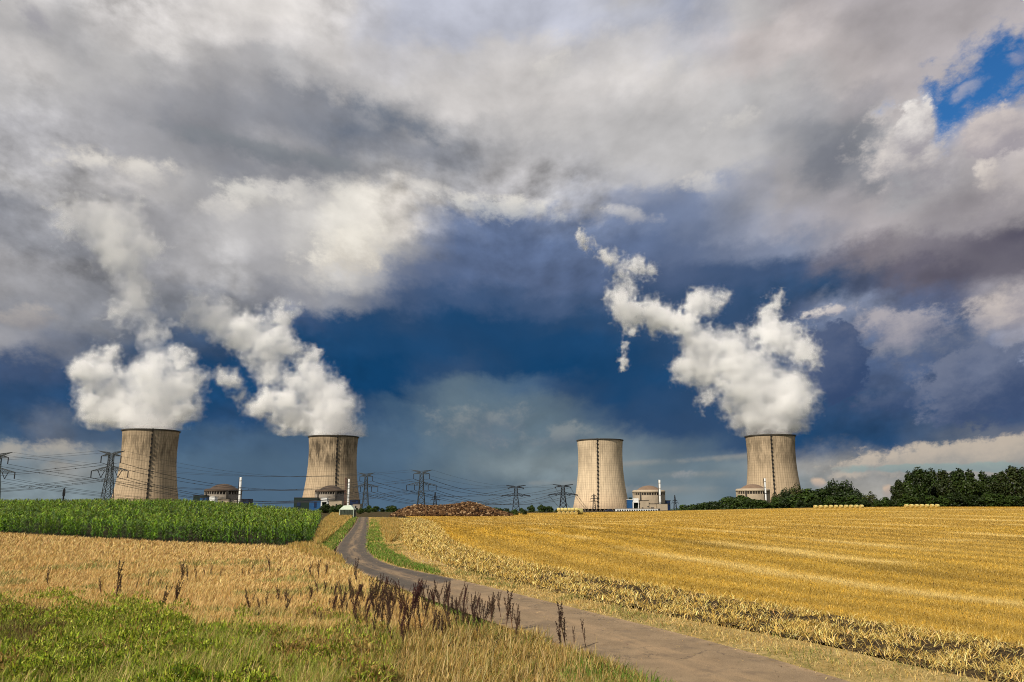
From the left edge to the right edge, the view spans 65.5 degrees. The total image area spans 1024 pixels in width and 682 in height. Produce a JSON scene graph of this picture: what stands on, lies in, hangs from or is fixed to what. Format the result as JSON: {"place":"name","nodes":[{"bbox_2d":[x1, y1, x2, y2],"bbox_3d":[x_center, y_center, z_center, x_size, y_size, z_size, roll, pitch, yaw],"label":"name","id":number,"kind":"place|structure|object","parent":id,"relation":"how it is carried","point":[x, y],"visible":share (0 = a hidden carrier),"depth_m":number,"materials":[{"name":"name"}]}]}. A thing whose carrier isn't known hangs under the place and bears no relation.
{"place":"outdoors","nodes":[
{"label":"outdoors","id":0,"kind":"place"},
{"bbox_2d":[0,498,322,545],"bbox_3d":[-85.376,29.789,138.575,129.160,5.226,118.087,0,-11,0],"label":"corn crop","id":1,"kind":"object","parent":0,"point":[293,523],"visible":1,"depth_m":105.50,"materials":[{"name":"green plant"}]},
{"bbox_2d":[0,540,422,681],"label":"barley ground","id":2,"kind":"structure","parent":0,"point":[160,625],"depth_m":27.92,"materials":[{"name":"plant"}]},
{"bbox_2d":[0,600,66,646],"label":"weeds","id":3,"kind":"object","parent":2,"relation":"on","point":[27,629],"visible":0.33,"depth_m":26.96,"materials":[{"name":"plant"}]},
{"bbox_2d":[115,560,124,597],"bbox_3d":[-17.400,10.697,35.302,0.290,1.939,0.381,7,-13,-30],"label":"dock plant","id":4,"kind":"object","parent":2,"relation":"on","point":[119,574],"visible":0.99,"depth_m":35.35,"materials":[{"name":"brown plant"}]},
{"bbox_2d":[0,531,459,633],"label":"barley crop","id":5,"kind":"object","parent":2,"relation":"on","point":[29,563],"visible":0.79,"depth_m":45.07,"materials":[{"name":"plant"}]},
{"bbox_2d":[1,603,613,681],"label":"seeding grass","id":6,"kind":"structure","parent":2,"relation":"on","point":[470,642],"depth_m":21.16,"materials":[{"name":"plant"}]},
{"bbox_2d":[284,540,345,565],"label":"tall dry grass","id":7,"kind":"structure","parent":2,"relation":"on","point":[307,546],"depth_m":67.21,"materials":[{"name":"plant"}]},
{"bbox_2d":[369,576,383,604],"bbox_3d":[-5.568,10.285,32.172,0.772,1.522,0.265,0,-11,-1],"label":"dock plant","id":8,"kind":"object","parent":2,"relation":"on","point":[375,593],"visible":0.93,"depth_m":32.20,"materials":[{"name":"brown plant"}]},
{"bbox_2d":[395,580,404,607],"bbox_3d":[-4.277,9.908,30.360,0.333,1.544,0.380,-4,-12,21],"label":"dock plant","id":9,"kind":"object","parent":2,"relation":"on","point":[400,596],"visible":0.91,"depth_m":30.38,"materials":[{"name":"brown plant"}]},
{"bbox_2d":[409,578,422,619],"bbox_3d":[-3.467,9.387,28.386,0.492,1.790,0.320,6,-13,-29],"label":"dock plant","id":10,"kind":"object","parent":2,"relation":"on","point":[415,597],"visible":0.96,"depth_m":28.43,"materials":[{"name":"brown plant"}]},
{"bbox_2d":[362,579,499,635],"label":"green verge grass","id":11,"kind":"structure","parent":2,"relation":"on","point":[472,622],"depth_m":29.31,"materials":[{"name":"plant"}]},
{"bbox_2d":[400,541,445,565],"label":"track","id":12,"kind":"structure","parent":0,"point":[420,557],"depth_m":62.75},
{"bbox_2d":[7,507,994,681],"bbox_3d":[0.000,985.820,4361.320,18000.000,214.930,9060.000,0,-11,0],"label":"ground","id":13,"kind":"structure","parent":0,"point":[377,514],"depth_m":37.23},
{"bbox_2d":[0,452,15,498],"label":"pylon","id":14,"kind":"object","parent":13,"relation":"on","point":[2,469],"visible":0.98,"depth_m":751.56,"materials":[{"name":"metal"}]},
{"bbox_2d":[1,454,404,476],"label":"earth wire","id":15,"kind":"object","parent":14,"relation":"attached to","point":[219,475],"visible":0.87,"depth_m":868.33,"materials":[{"name":"grey metal"}]},
{"bbox_2d":[14,452,426,476],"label":"earth wire","id":16,"kind":"object","parent":14,"relation":"attached to","point":[242,475],"visible":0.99,"depth_m":867.79,"materials":[{"name":"grey metal"}]},
{"bbox_2d":[90,451,128,499],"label":"pylon","id":17,"kind":"object","parent":13,"relation":"on","point":[111,469],"visible":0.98,"depth_m":735.24,"materials":[{"name":"metal"}]},
{"bbox_2d":[97,479,350,501],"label":"conductor bundle","id":18,"kind":"object","parent":17,"relation":"hanging from","point":[218,500],"visible":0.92,"depth_m":824.11,"materials":[{"name":"grey metal"}]},
{"bbox_2d":[103,478,356,501],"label":"conductor bundle","id":19,"kind":"object","parent":17,"relation":"hanging from","point":[217,499],"visible":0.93,"depth_m":819.50,"materials":[{"name":"grey metal"}]},
{"bbox_2d":[112,428,180,508],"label":"cooling tower","id":20,"kind":"structure","parent":13,"relation":"on","point":[153,444],"depth_m":1466.76,"materials":[{"name":"concrete"}]},
{"bbox_2d":[204,484,241,508],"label":"reactor building","id":21,"kind":"structure","parent":13,"relation":"on","point":[212,492],"depth_m":1024.54,"materials":[{"name":"grey concrete"}]},
{"bbox_2d":[294,497,318,509],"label":"turbine hall","id":22,"kind":"structure","parent":13,"relation":"on","point":[300,505],"depth_m":1185.10,"materials":[{"name":"teal metal"}]},
{"bbox_2d":[309,500,320,510],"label":"container","id":23,"kind":"object","parent":13,"relation":"on","point":[317,505],"visible":0.67,"depth_m":1155.15,"materials":[{"name":"blue metal"}]},
{"bbox_2d":[315,485,346,500],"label":"reactor building","id":24,"kind":"structure","parent":13,"relation":"on","point":[330,491],"depth_m":1200.18,"materials":[{"name":"grey concrete"}]},
{"bbox_2d":[303,434,359,504],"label":"cooling tower","id":25,"kind":"structure","parent":13,"relation":"on","point":[334,457],"depth_m":1599.40,"materials":[{"name":"concrete"}]},
{"bbox_2d":[312,512,351,544],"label":"tall dry grass","id":26,"kind":"structure","parent":13,"relation":"on","point":[331,523],"depth_m":122.48,"materials":[{"name":"plant"}]},
{"bbox_2d":[329,500,343,505],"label":"service building","id":27,"kind":"structure","parent":13,"relation":"on","point":[337,502],"depth_m":1173.63,"materials":[{"name":"beige concrete"}]},
{"bbox_2d":[314,517,359,549],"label":"verge grass","id":28,"kind":"structure","parent":13,"relation":"on","point":[332,541],"depth_m":98.39,"materials":[{"name":"green plant"}]},
{"bbox_2d":[339,505,355,516],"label":"canopy tent","id":29,"kind":"object","parent":13,"relation":"on","point":[347,510],"visible":0.81,"depth_m":238.82,"materials":[{"name":"white fabric"}]},
{"bbox_2d":[355,473,377,507],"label":"pylon","id":30,"kind":"object","parent":13,"relation":"on","point":[367,484],"visible":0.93,"depth_m":993.06,"materials":[{"name":"metal"}]},
{"bbox_2d":[103,463,358,489],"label":"conductor bundle","id":31,"kind":"object","parent":30,"relation":"hanging from","point":[225,487],"visible":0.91,"depth_m":831.64,"materials":[{"name":"grey metal"}]},
{"bbox_2d":[124,479,367,501],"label":"conductor bundle","id":32,"kind":"object","parent":30,"relation":"hanging from","point":[232,499],"visible":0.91,"depth_m":819.49,"materials":[{"name":"grey metal"}]},
{"bbox_2d":[123,463,370,489],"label":"conductor bundle","id":33,"kind":"object","parent":30,"relation":"hanging from","point":[226,485],"visible":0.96,"depth_m":816.81,"materials":[{"name":"grey metal"}]},
{"bbox_2d":[130,478,374,501],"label":"conductor bundle","id":34,"kind":"object","parent":30,"relation":"hanging from","point":[231,498],"visible":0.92,"depth_m":811.58,"materials":[{"name":"grey metal"}]},
{"bbox_2d":[384,505,399,511],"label":"tree","id":35,"kind":"object","parent":13,"relation":"on","point":[392,508],"visible":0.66,"depth_m":507.76,"materials":[{"name":"green plant"}]},
{"bbox_2d":[400,599,409,637],"bbox_3d":[-3.505,9.123,25.933,0.263,1.343,0.285,-2,-11,9],"label":"dock plant","id":36,"kind":"object","parent":13,"relation":"on","point":[405,613],"visible":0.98,"depth_m":25.88,"materials":[{"name":"brown plant"}]},
{"bbox_2d":[406,470,436,504],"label":"pylon","id":37,"kind":"object","parent":13,"relation":"on","point":[422,488],"visible":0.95,"depth_m":944.35,"materials":[{"name":"metal"}]},
{"bbox_2d":[1,466,409,490],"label":"conductor bundle","id":38,"kind":"object","parent":37,"relation":"hanging from","point":[201,489],"visible":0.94,"depth_m":846.04,"materials":[{"name":"grey metal"}]},
{"bbox_2d":[2,481,411,503],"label":"conductor bundle","id":39,"kind":"object","parent":37,"relation":"hanging from","point":[195,502],"visible":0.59,"depth_m":847.39,"materials":[{"name":"black metal"}]},
{"bbox_2d":[8,479,425,503],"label":"conductor bundle","id":40,"kind":"object","parent":37,"relation":"hanging from","point":[212,502],"visible":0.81,"depth_m":837.76,"materials":[{"name":"grey metal"}]},
{"bbox_2d":[10,464,425,490],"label":"conductor bundle","id":41,"kind":"object","parent":37,"relation":"hanging from","point":[219,489],"visible":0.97,"depth_m":839.95,"materials":[{"name":"grey metal"}]},
{"bbox_2d":[17,479,433,503],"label":"conductor bundle","id":42,"kind":"object","parent":37,"relation":"hanging from","point":[217,502],"visible":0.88,"depth_m":849.34,"materials":[{"name":"black metal"}]},
{"bbox_2d":[389,501,513,516],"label":"clod heap","id":43,"kind":"object","parent":13,"relation":"on","point":[468,508],"visible":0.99,"depth_m":256.18,"materials":[{"name":"brown soil"}]},
{"bbox_2d":[261,595,649,681],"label":"dry grass","id":44,"kind":"structure","parent":13,"relation":"on","point":[477,657],"depth_m":22.48,"materials":[{"name":"plant"}]},
{"bbox_2d":[489,595,494,626],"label":"dock plant","id":45,"kind":"object","parent":13,"relation":"on","point":[492,607],"visible":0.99,"depth_m":27.81,"materials":[{"name":"brown plant"}]},
{"bbox_2d":[503,594,511,627],"bbox_3d":[-0.145,9.547,27.931,0.312,1.294,0.239,-1,-11,3],"label":"dock plant","id":46,"kind":"object","parent":13,"relation":"on","point":[507,607],"visible":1,"depth_m":27.93,"materials":[{"name":"brown plant"}]},
{"bbox_2d":[501,485,530,510],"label":"pylon","id":47,"kind":"object","parent":13,"relation":"on","point":[516,493],"visible":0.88,"depth_m":1157.36,"materials":[{"name":"metal"}]},
{"bbox_2d":[514,611,520,639],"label":"dock plant","id":48,"kind":"object","parent":13,"relation":"on","point":[517,620],"visible":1,"depth_m":25.78,"materials":[{"name":"brown plant"}]},
{"bbox_2d":[555,612,563,645],"bbox_3d":[1.415,8.750,23.833,0.217,1.247,0.253,-7,-13,33],"label":"dock plant","id":49,"kind":"object","parent":13,"relation":"on","point":[560,626],"visible":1,"depth_m":23.85,"materials":[{"name":"brown plant"}]},
{"bbox_2d":[556,601,566,646],"bbox_3d":[1.517,8.643,24.037,0.341,1.540,0.247,0,-11,0],"label":"dock plant","id":50,"kind":"object","parent":13,"relation":"on","point":[564,622],"visible":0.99,"depth_m":24.06,"materials":[{"name":"brown plant"}]},
{"bbox_2d":[548,484,577,507],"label":"pylon","id":51,"kind":"object","parent":13,"relation":"on","point":[562,493],"visible":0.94,"depth_m":1098.85,"materials":[{"name":"metal"}]},
{"bbox_2d":[573,438,627,511],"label":"cooling tower","id":52,"kind":"structure","parent":13,"relation":"on","point":[600,470],"depth_m":1707.88,"materials":[{"name":"concrete"}]},
{"bbox_2d":[615,508,657,510],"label":"office building","id":53,"kind":"structure","parent":13,"relation":"on","point":[636,509],"depth_m":1057.65,"materials":[{"name":"white paint"}]},
{"bbox_2d":[639,500,648,507],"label":"service building","id":54,"kind":"structure","parent":13,"relation":"on","point":[643,503],"depth_m":1114.06,"materials":[{"name":"beige concrete"}]},
{"bbox_2d":[632,486,664,502],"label":"reactor building","id":55,"kind":"structure","parent":13,"relation":"on","point":[650,493],"depth_m":1134.76,"materials":[{"name":"beige concrete"}]},
{"bbox_2d":[655,503,667,509],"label":"service building","id":56,"kind":"structure","parent":13,"relation":"on","point":[661,506],"depth_m":1107.37,"materials":[{"name":"beige concrete"}]},
{"bbox_2d":[367,517,1015,681],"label":"verge","id":57,"kind":"structure","parent":13,"relation":"on","point":[817,668],"depth_m":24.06,"materials":[{"name":"beige plant"}]},
{"bbox_2d":[380,516,401,541],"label":"tall dry grass","id":58,"kind":"structure","parent":57,"relation":"on","point":[390,529],"depth_m":115.05,"materials":[{"name":"plant"}]},
{"bbox_2d":[365,518,442,573],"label":"verge grass","id":59,"kind":"structure","parent":57,"relation":"on","point":[384,553],"depth_m":65.01,"materials":[{"name":"green plant"}]},
{"bbox_2d":[554,650,674,681],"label":"corner grass","id":60,"kind":"structure","parent":57,"relation":"on","point":[623,675],"depth_m":20.25,"materials":[{"name":"green plant"}]},
{"bbox_2d":[710,499,721,508],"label":"tree","id":61,"kind":"object","parent":13,"relation":"on","point":[716,504],"visible":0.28,"depth_m":526.20,"materials":[{"name":"green plant"}]},
{"bbox_2d":[413,532,1023,681],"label":"soil strip","id":62,"kind":"object","parent":13,"relation":"on","point":[636,589],"visible":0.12,"depth_m":27.34,"materials":[{"name":"beige plant"}]},
{"bbox_2d":[399,517,1023,681],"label":"scattered straw","id":63,"kind":"object","parent":62,"relation":"on","point":[425,533],"visible":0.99,"depth_m":33.11,"materials":[{"name":"yellow plant"}]},
{"bbox_2d":[719,496,732,508],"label":"tree","id":64,"kind":"object","parent":13,"relation":"on","point":[726,499],"visible":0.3,"depth_m":508.02,"materials":[{"name":"green plant"}]},
{"bbox_2d":[730,495,746,508],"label":"tree","id":65,"kind":"object","parent":13,"relation":"on","point":[736,502],"visible":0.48,"depth_m":487.73,"materials":[{"name":"green plant"}]},
{"bbox_2d":[735,484,770,502],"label":"reactor building","id":66,"kind":"structure","parent":13,"relation":"on","point":[753,491],"depth_m":1115.28,"materials":[{"name":"beige concrete"}]},
{"bbox_2d":[743,499,762,508],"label":"tree","id":67,"kind":"object","parent":13,"relation":"on","point":[751,504],"visible":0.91,"depth_m":458.82,"materials":[{"name":"green plant"}]},
{"bbox_2d":[744,434,799,499],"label":"cooling tower","id":68,"kind":"structure","parent":13,"relation":"on","point":[771,458],"depth_m":1629.33,"materials":[{"name":"concrete"}]},
{"bbox_2d":[772,496,785,507],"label":"tree","id":69,"kind":"object","parent":13,"relation":"on","point":[775,502],"visible":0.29,"depth_m":488.51,"materials":[{"name":"green plant"}]},
{"bbox_2d":[778,487,790,496],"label":"tree","id":70,"kind":"object","parent":13,"relation":"on","point":[785,493],"visible":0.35,"depth_m":509.01,"materials":[{"name":"green plant"}]},
{"bbox_2d":[778,495,793,507],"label":"tree","id":71,"kind":"object","parent":13,"relation":"on","point":[784,503],"visible":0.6,"depth_m":467.66,"materials":[{"name":"green plant"}]},
{"bbox_2d":[788,483,802,497],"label":"tree","id":72,"kind":"object","parent":13,"relation":"on","point":[793,490],"visible":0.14,"depth_m":528.92,"materials":[{"name":"green plant"}]},
{"bbox_2d":[795,500,807,507],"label":"tree","id":73,"kind":"object","parent":13,"relation":"on","point":[800,504],"visible":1,"depth_m":429.74,"materials":[{"name":"green plant"}]},
{"bbox_2d":[787,488,823,507],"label":"tree","id":74,"kind":"object","parent":13,"relation":"on","point":[807,495],"visible":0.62,"depth_m":458.10,"materials":[{"name":"green plant"}]},
{"bbox_2d":[807,499,822,507],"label":"tree","id":75,"kind":"object","parent":13,"relation":"on","point":[817,502],"visible":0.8,"depth_m":439.99,"materials":[{"name":"green plant"}]},
{"bbox_2d":[812,487,837,503],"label":"tree","id":76,"kind":"object","parent":13,"relation":"on","point":[822,493],"visible":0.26,"depth_m":467.82,"materials":[{"name":"green plant"}]},
{"bbox_2d":[824,495,845,506],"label":"tree","id":77,"kind":"object","parent":13,"relation":"on","point":[835,500],"visible":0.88,"depth_m":439.56,"materials":[{"name":"green plant"}]},
{"bbox_2d":[825,478,848,494],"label":"tree","id":78,"kind":"object","parent":13,"relation":"on","point":[834,487],"visible":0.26,"depth_m":528.61,"materials":[{"name":"green plant"}]},
{"bbox_2d":[837,480,857,494],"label":"tree","id":79,"kind":"object","parent":13,"relation":"on","point":[850,490],"visible":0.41,"depth_m":528.55,"materials":[{"name":"green plant"}]},
{"bbox_2d":[843,494,861,506],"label":"tree","id":80,"kind":"object","parent":13,"relation":"on","point":[851,499],"visible":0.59,"depth_m":458.07,"materials":[{"name":"green plant"}]},
{"bbox_2d":[856,499,871,506],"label":"tree","id":81,"kind":"object","parent":13,"relation":"on","point":[864,502],"visible":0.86,"depth_m":429.58,"materials":[{"name":"green plant"}]},
{"bbox_2d":[862,491,877,506],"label":"tree","id":82,"kind":"object","parent":13,"relation":"on","point":[869,497],"visible":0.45,"depth_m":479.15,"materials":[{"name":"green plant"}]},
{"bbox_2d":[875,497,890,506],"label":"tree","id":83,"kind":"object","parent":13,"relation":"on","point":[885,501],"visible":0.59,"depth_m":438.13,"materials":[{"name":"green plant"}]},
{"bbox_2d":[889,479,906,506],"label":"tree","id":84,"kind":"object","parent":13,"relation":"on","point":[897,490],"visible":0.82,"depth_m":384.38,"materials":[{"name":"green plant"}]},
{"bbox_2d":[900,470,913,496],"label":"tree","id":85,"kind":"object","parent":13,"relation":"on","point":[906,484],"visible":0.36,"depth_m":396.70,"materials":[{"name":"green plant"}]},
{"bbox_2d":[895,493,919,506],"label":"tree","id":86,"kind":"object","parent":13,"relation":"on","point":[908,499],"visible":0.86,"depth_m":379.12,"materials":[{"name":"green plant"}]},
{"bbox_2d":[910,467,934,506],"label":"tree","id":87,"kind":"object","parent":13,"relation":"on","point":[921,480],"visible":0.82,"depth_m":389.87,"materials":[{"name":"green plant"}]},
{"bbox_2d":[924,495,936,506],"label":"tree","id":88,"kind":"object","parent":13,"relation":"on","point":[929,499],"visible":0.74,"depth_m":377.98,"materials":[{"name":"green plant"}]},
{"bbox_2d":[928,468,938,495],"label":"tree","id":89,"kind":"object","parent":13,"relation":"on","point":[932,473],"visible":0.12,"depth_m":402.76,"materials":[{"name":"green plant"}]},
{"bbox_2d":[934,496,950,506],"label":"tree","id":90,"kind":"object","parent":13,"relation":"on","point":[944,500],"visible":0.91,"depth_m":378.18,"materials":[{"name":"green plant"}]},
{"bbox_2d":[931,469,956,506],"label":"tree","id":91,"kind":"object","parent":13,"relation":"on","point":[942,487],"visible":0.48,"depth_m":393.30,"materials":[{"name":"green plant"}]},
{"bbox_2d":[940,492,963,506],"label":"tree","id":92,"kind":"object","parent":13,"relation":"on","point":[955,498],"visible":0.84,"depth_m":377.97,"materials":[{"name":"green plant"}]},
{"bbox_2d":[949,468,967,506],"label":"tree","id":93,"kind":"object","parent":13,"relation":"on","point":[957,475],"visible":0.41,"depth_m":403.73,"materials":[{"name":"green plant"}]},
{"bbox_2d":[959,496,971,506],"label":"tree","id":94,"kind":"object","parent":13,"relation":"on","point":[966,501],"visible":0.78,"depth_m":378.32,"materials":[{"name":"green plant"}]},
{"bbox_2d":[953,468,986,506],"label":"tree","id":95,"kind":"object","parent":13,"relation":"on","point":[970,484],"visible":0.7,"depth_m":392.44,"materials":[{"name":"green plant"}]},
{"bbox_2d":[968,494,986,506],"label":"tree","id":96,"kind":"object","parent":13,"relation":"on","point":[974,500],"visible":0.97,"depth_m":378.56,"materials":[{"name":"green plant"}]},
{"bbox_2d":[977,470,994,496],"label":"tree","id":97,"kind":"object","parent":13,"relation":"on","point":[982,476],"visible":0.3,"depth_m":400.94,"materials":[{"name":"green plant"}]},
{"bbox_2d":[985,473,1000,493],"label":"tree","id":98,"kind":"object","parent":13,"relation":"on","point":[991,478],"visible":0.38,"depth_m":397.27,"materials":[{"name":"green plant"}]},
{"bbox_2d":[983,493,1004,506],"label":"tree","id":99,"kind":"object","parent":13,"relation":"on","point":[995,498],"visible":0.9,"depth_m":378.80,"materials":[{"name":"green plant"}]},
{"bbox_2d":[989,471,1009,506],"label":"tree","id":100,"kind":"object","parent":13,"relation":"on","point":[1001,476],"visible":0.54,"depth_m":392.29,"materials":[{"name":"green plant"}]},
{"bbox_2d":[995,497,1014,506],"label":"tree","id":101,"kind":"object","parent":13,"relation":"on","point":[1005,500],"visible":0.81,"depth_m":377.91,"materials":[{"name":"green plant"}]},
{"bbox_2d":[1003,465,1023,506],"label":"tree","id":102,"kind":"object","parent":13,"relation":"on","point":[1016,479],"visible":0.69,"depth_m":388.59,"materials":[{"name":"green plant"}]},
{"bbox_2d":[1005,495,1022,506],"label":"tree","id":103,"kind":"object","parent":13,"relation":"on","point":[1017,502],"visible":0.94,"depth_m":378.63,"materials":[{"name":"green plant"}]},
{"bbox_2d":[0,0,1023,510],"label":"sky","id":104,"kind":"structure","parent":0,"point":[477,241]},
{"bbox_2d":[335,517,849,681],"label":"road","id":105,"kind":"structure","parent":0,"point":[680,662],"depth_m":26.52,"materials":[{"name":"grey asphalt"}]},
{"bbox_2d":[406,506,1023,646],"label":"stubble field","id":106,"kind":"structure","parent":0,"point":[959,571],"depth_m":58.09,"materials":[{"name":"yellow plant"}]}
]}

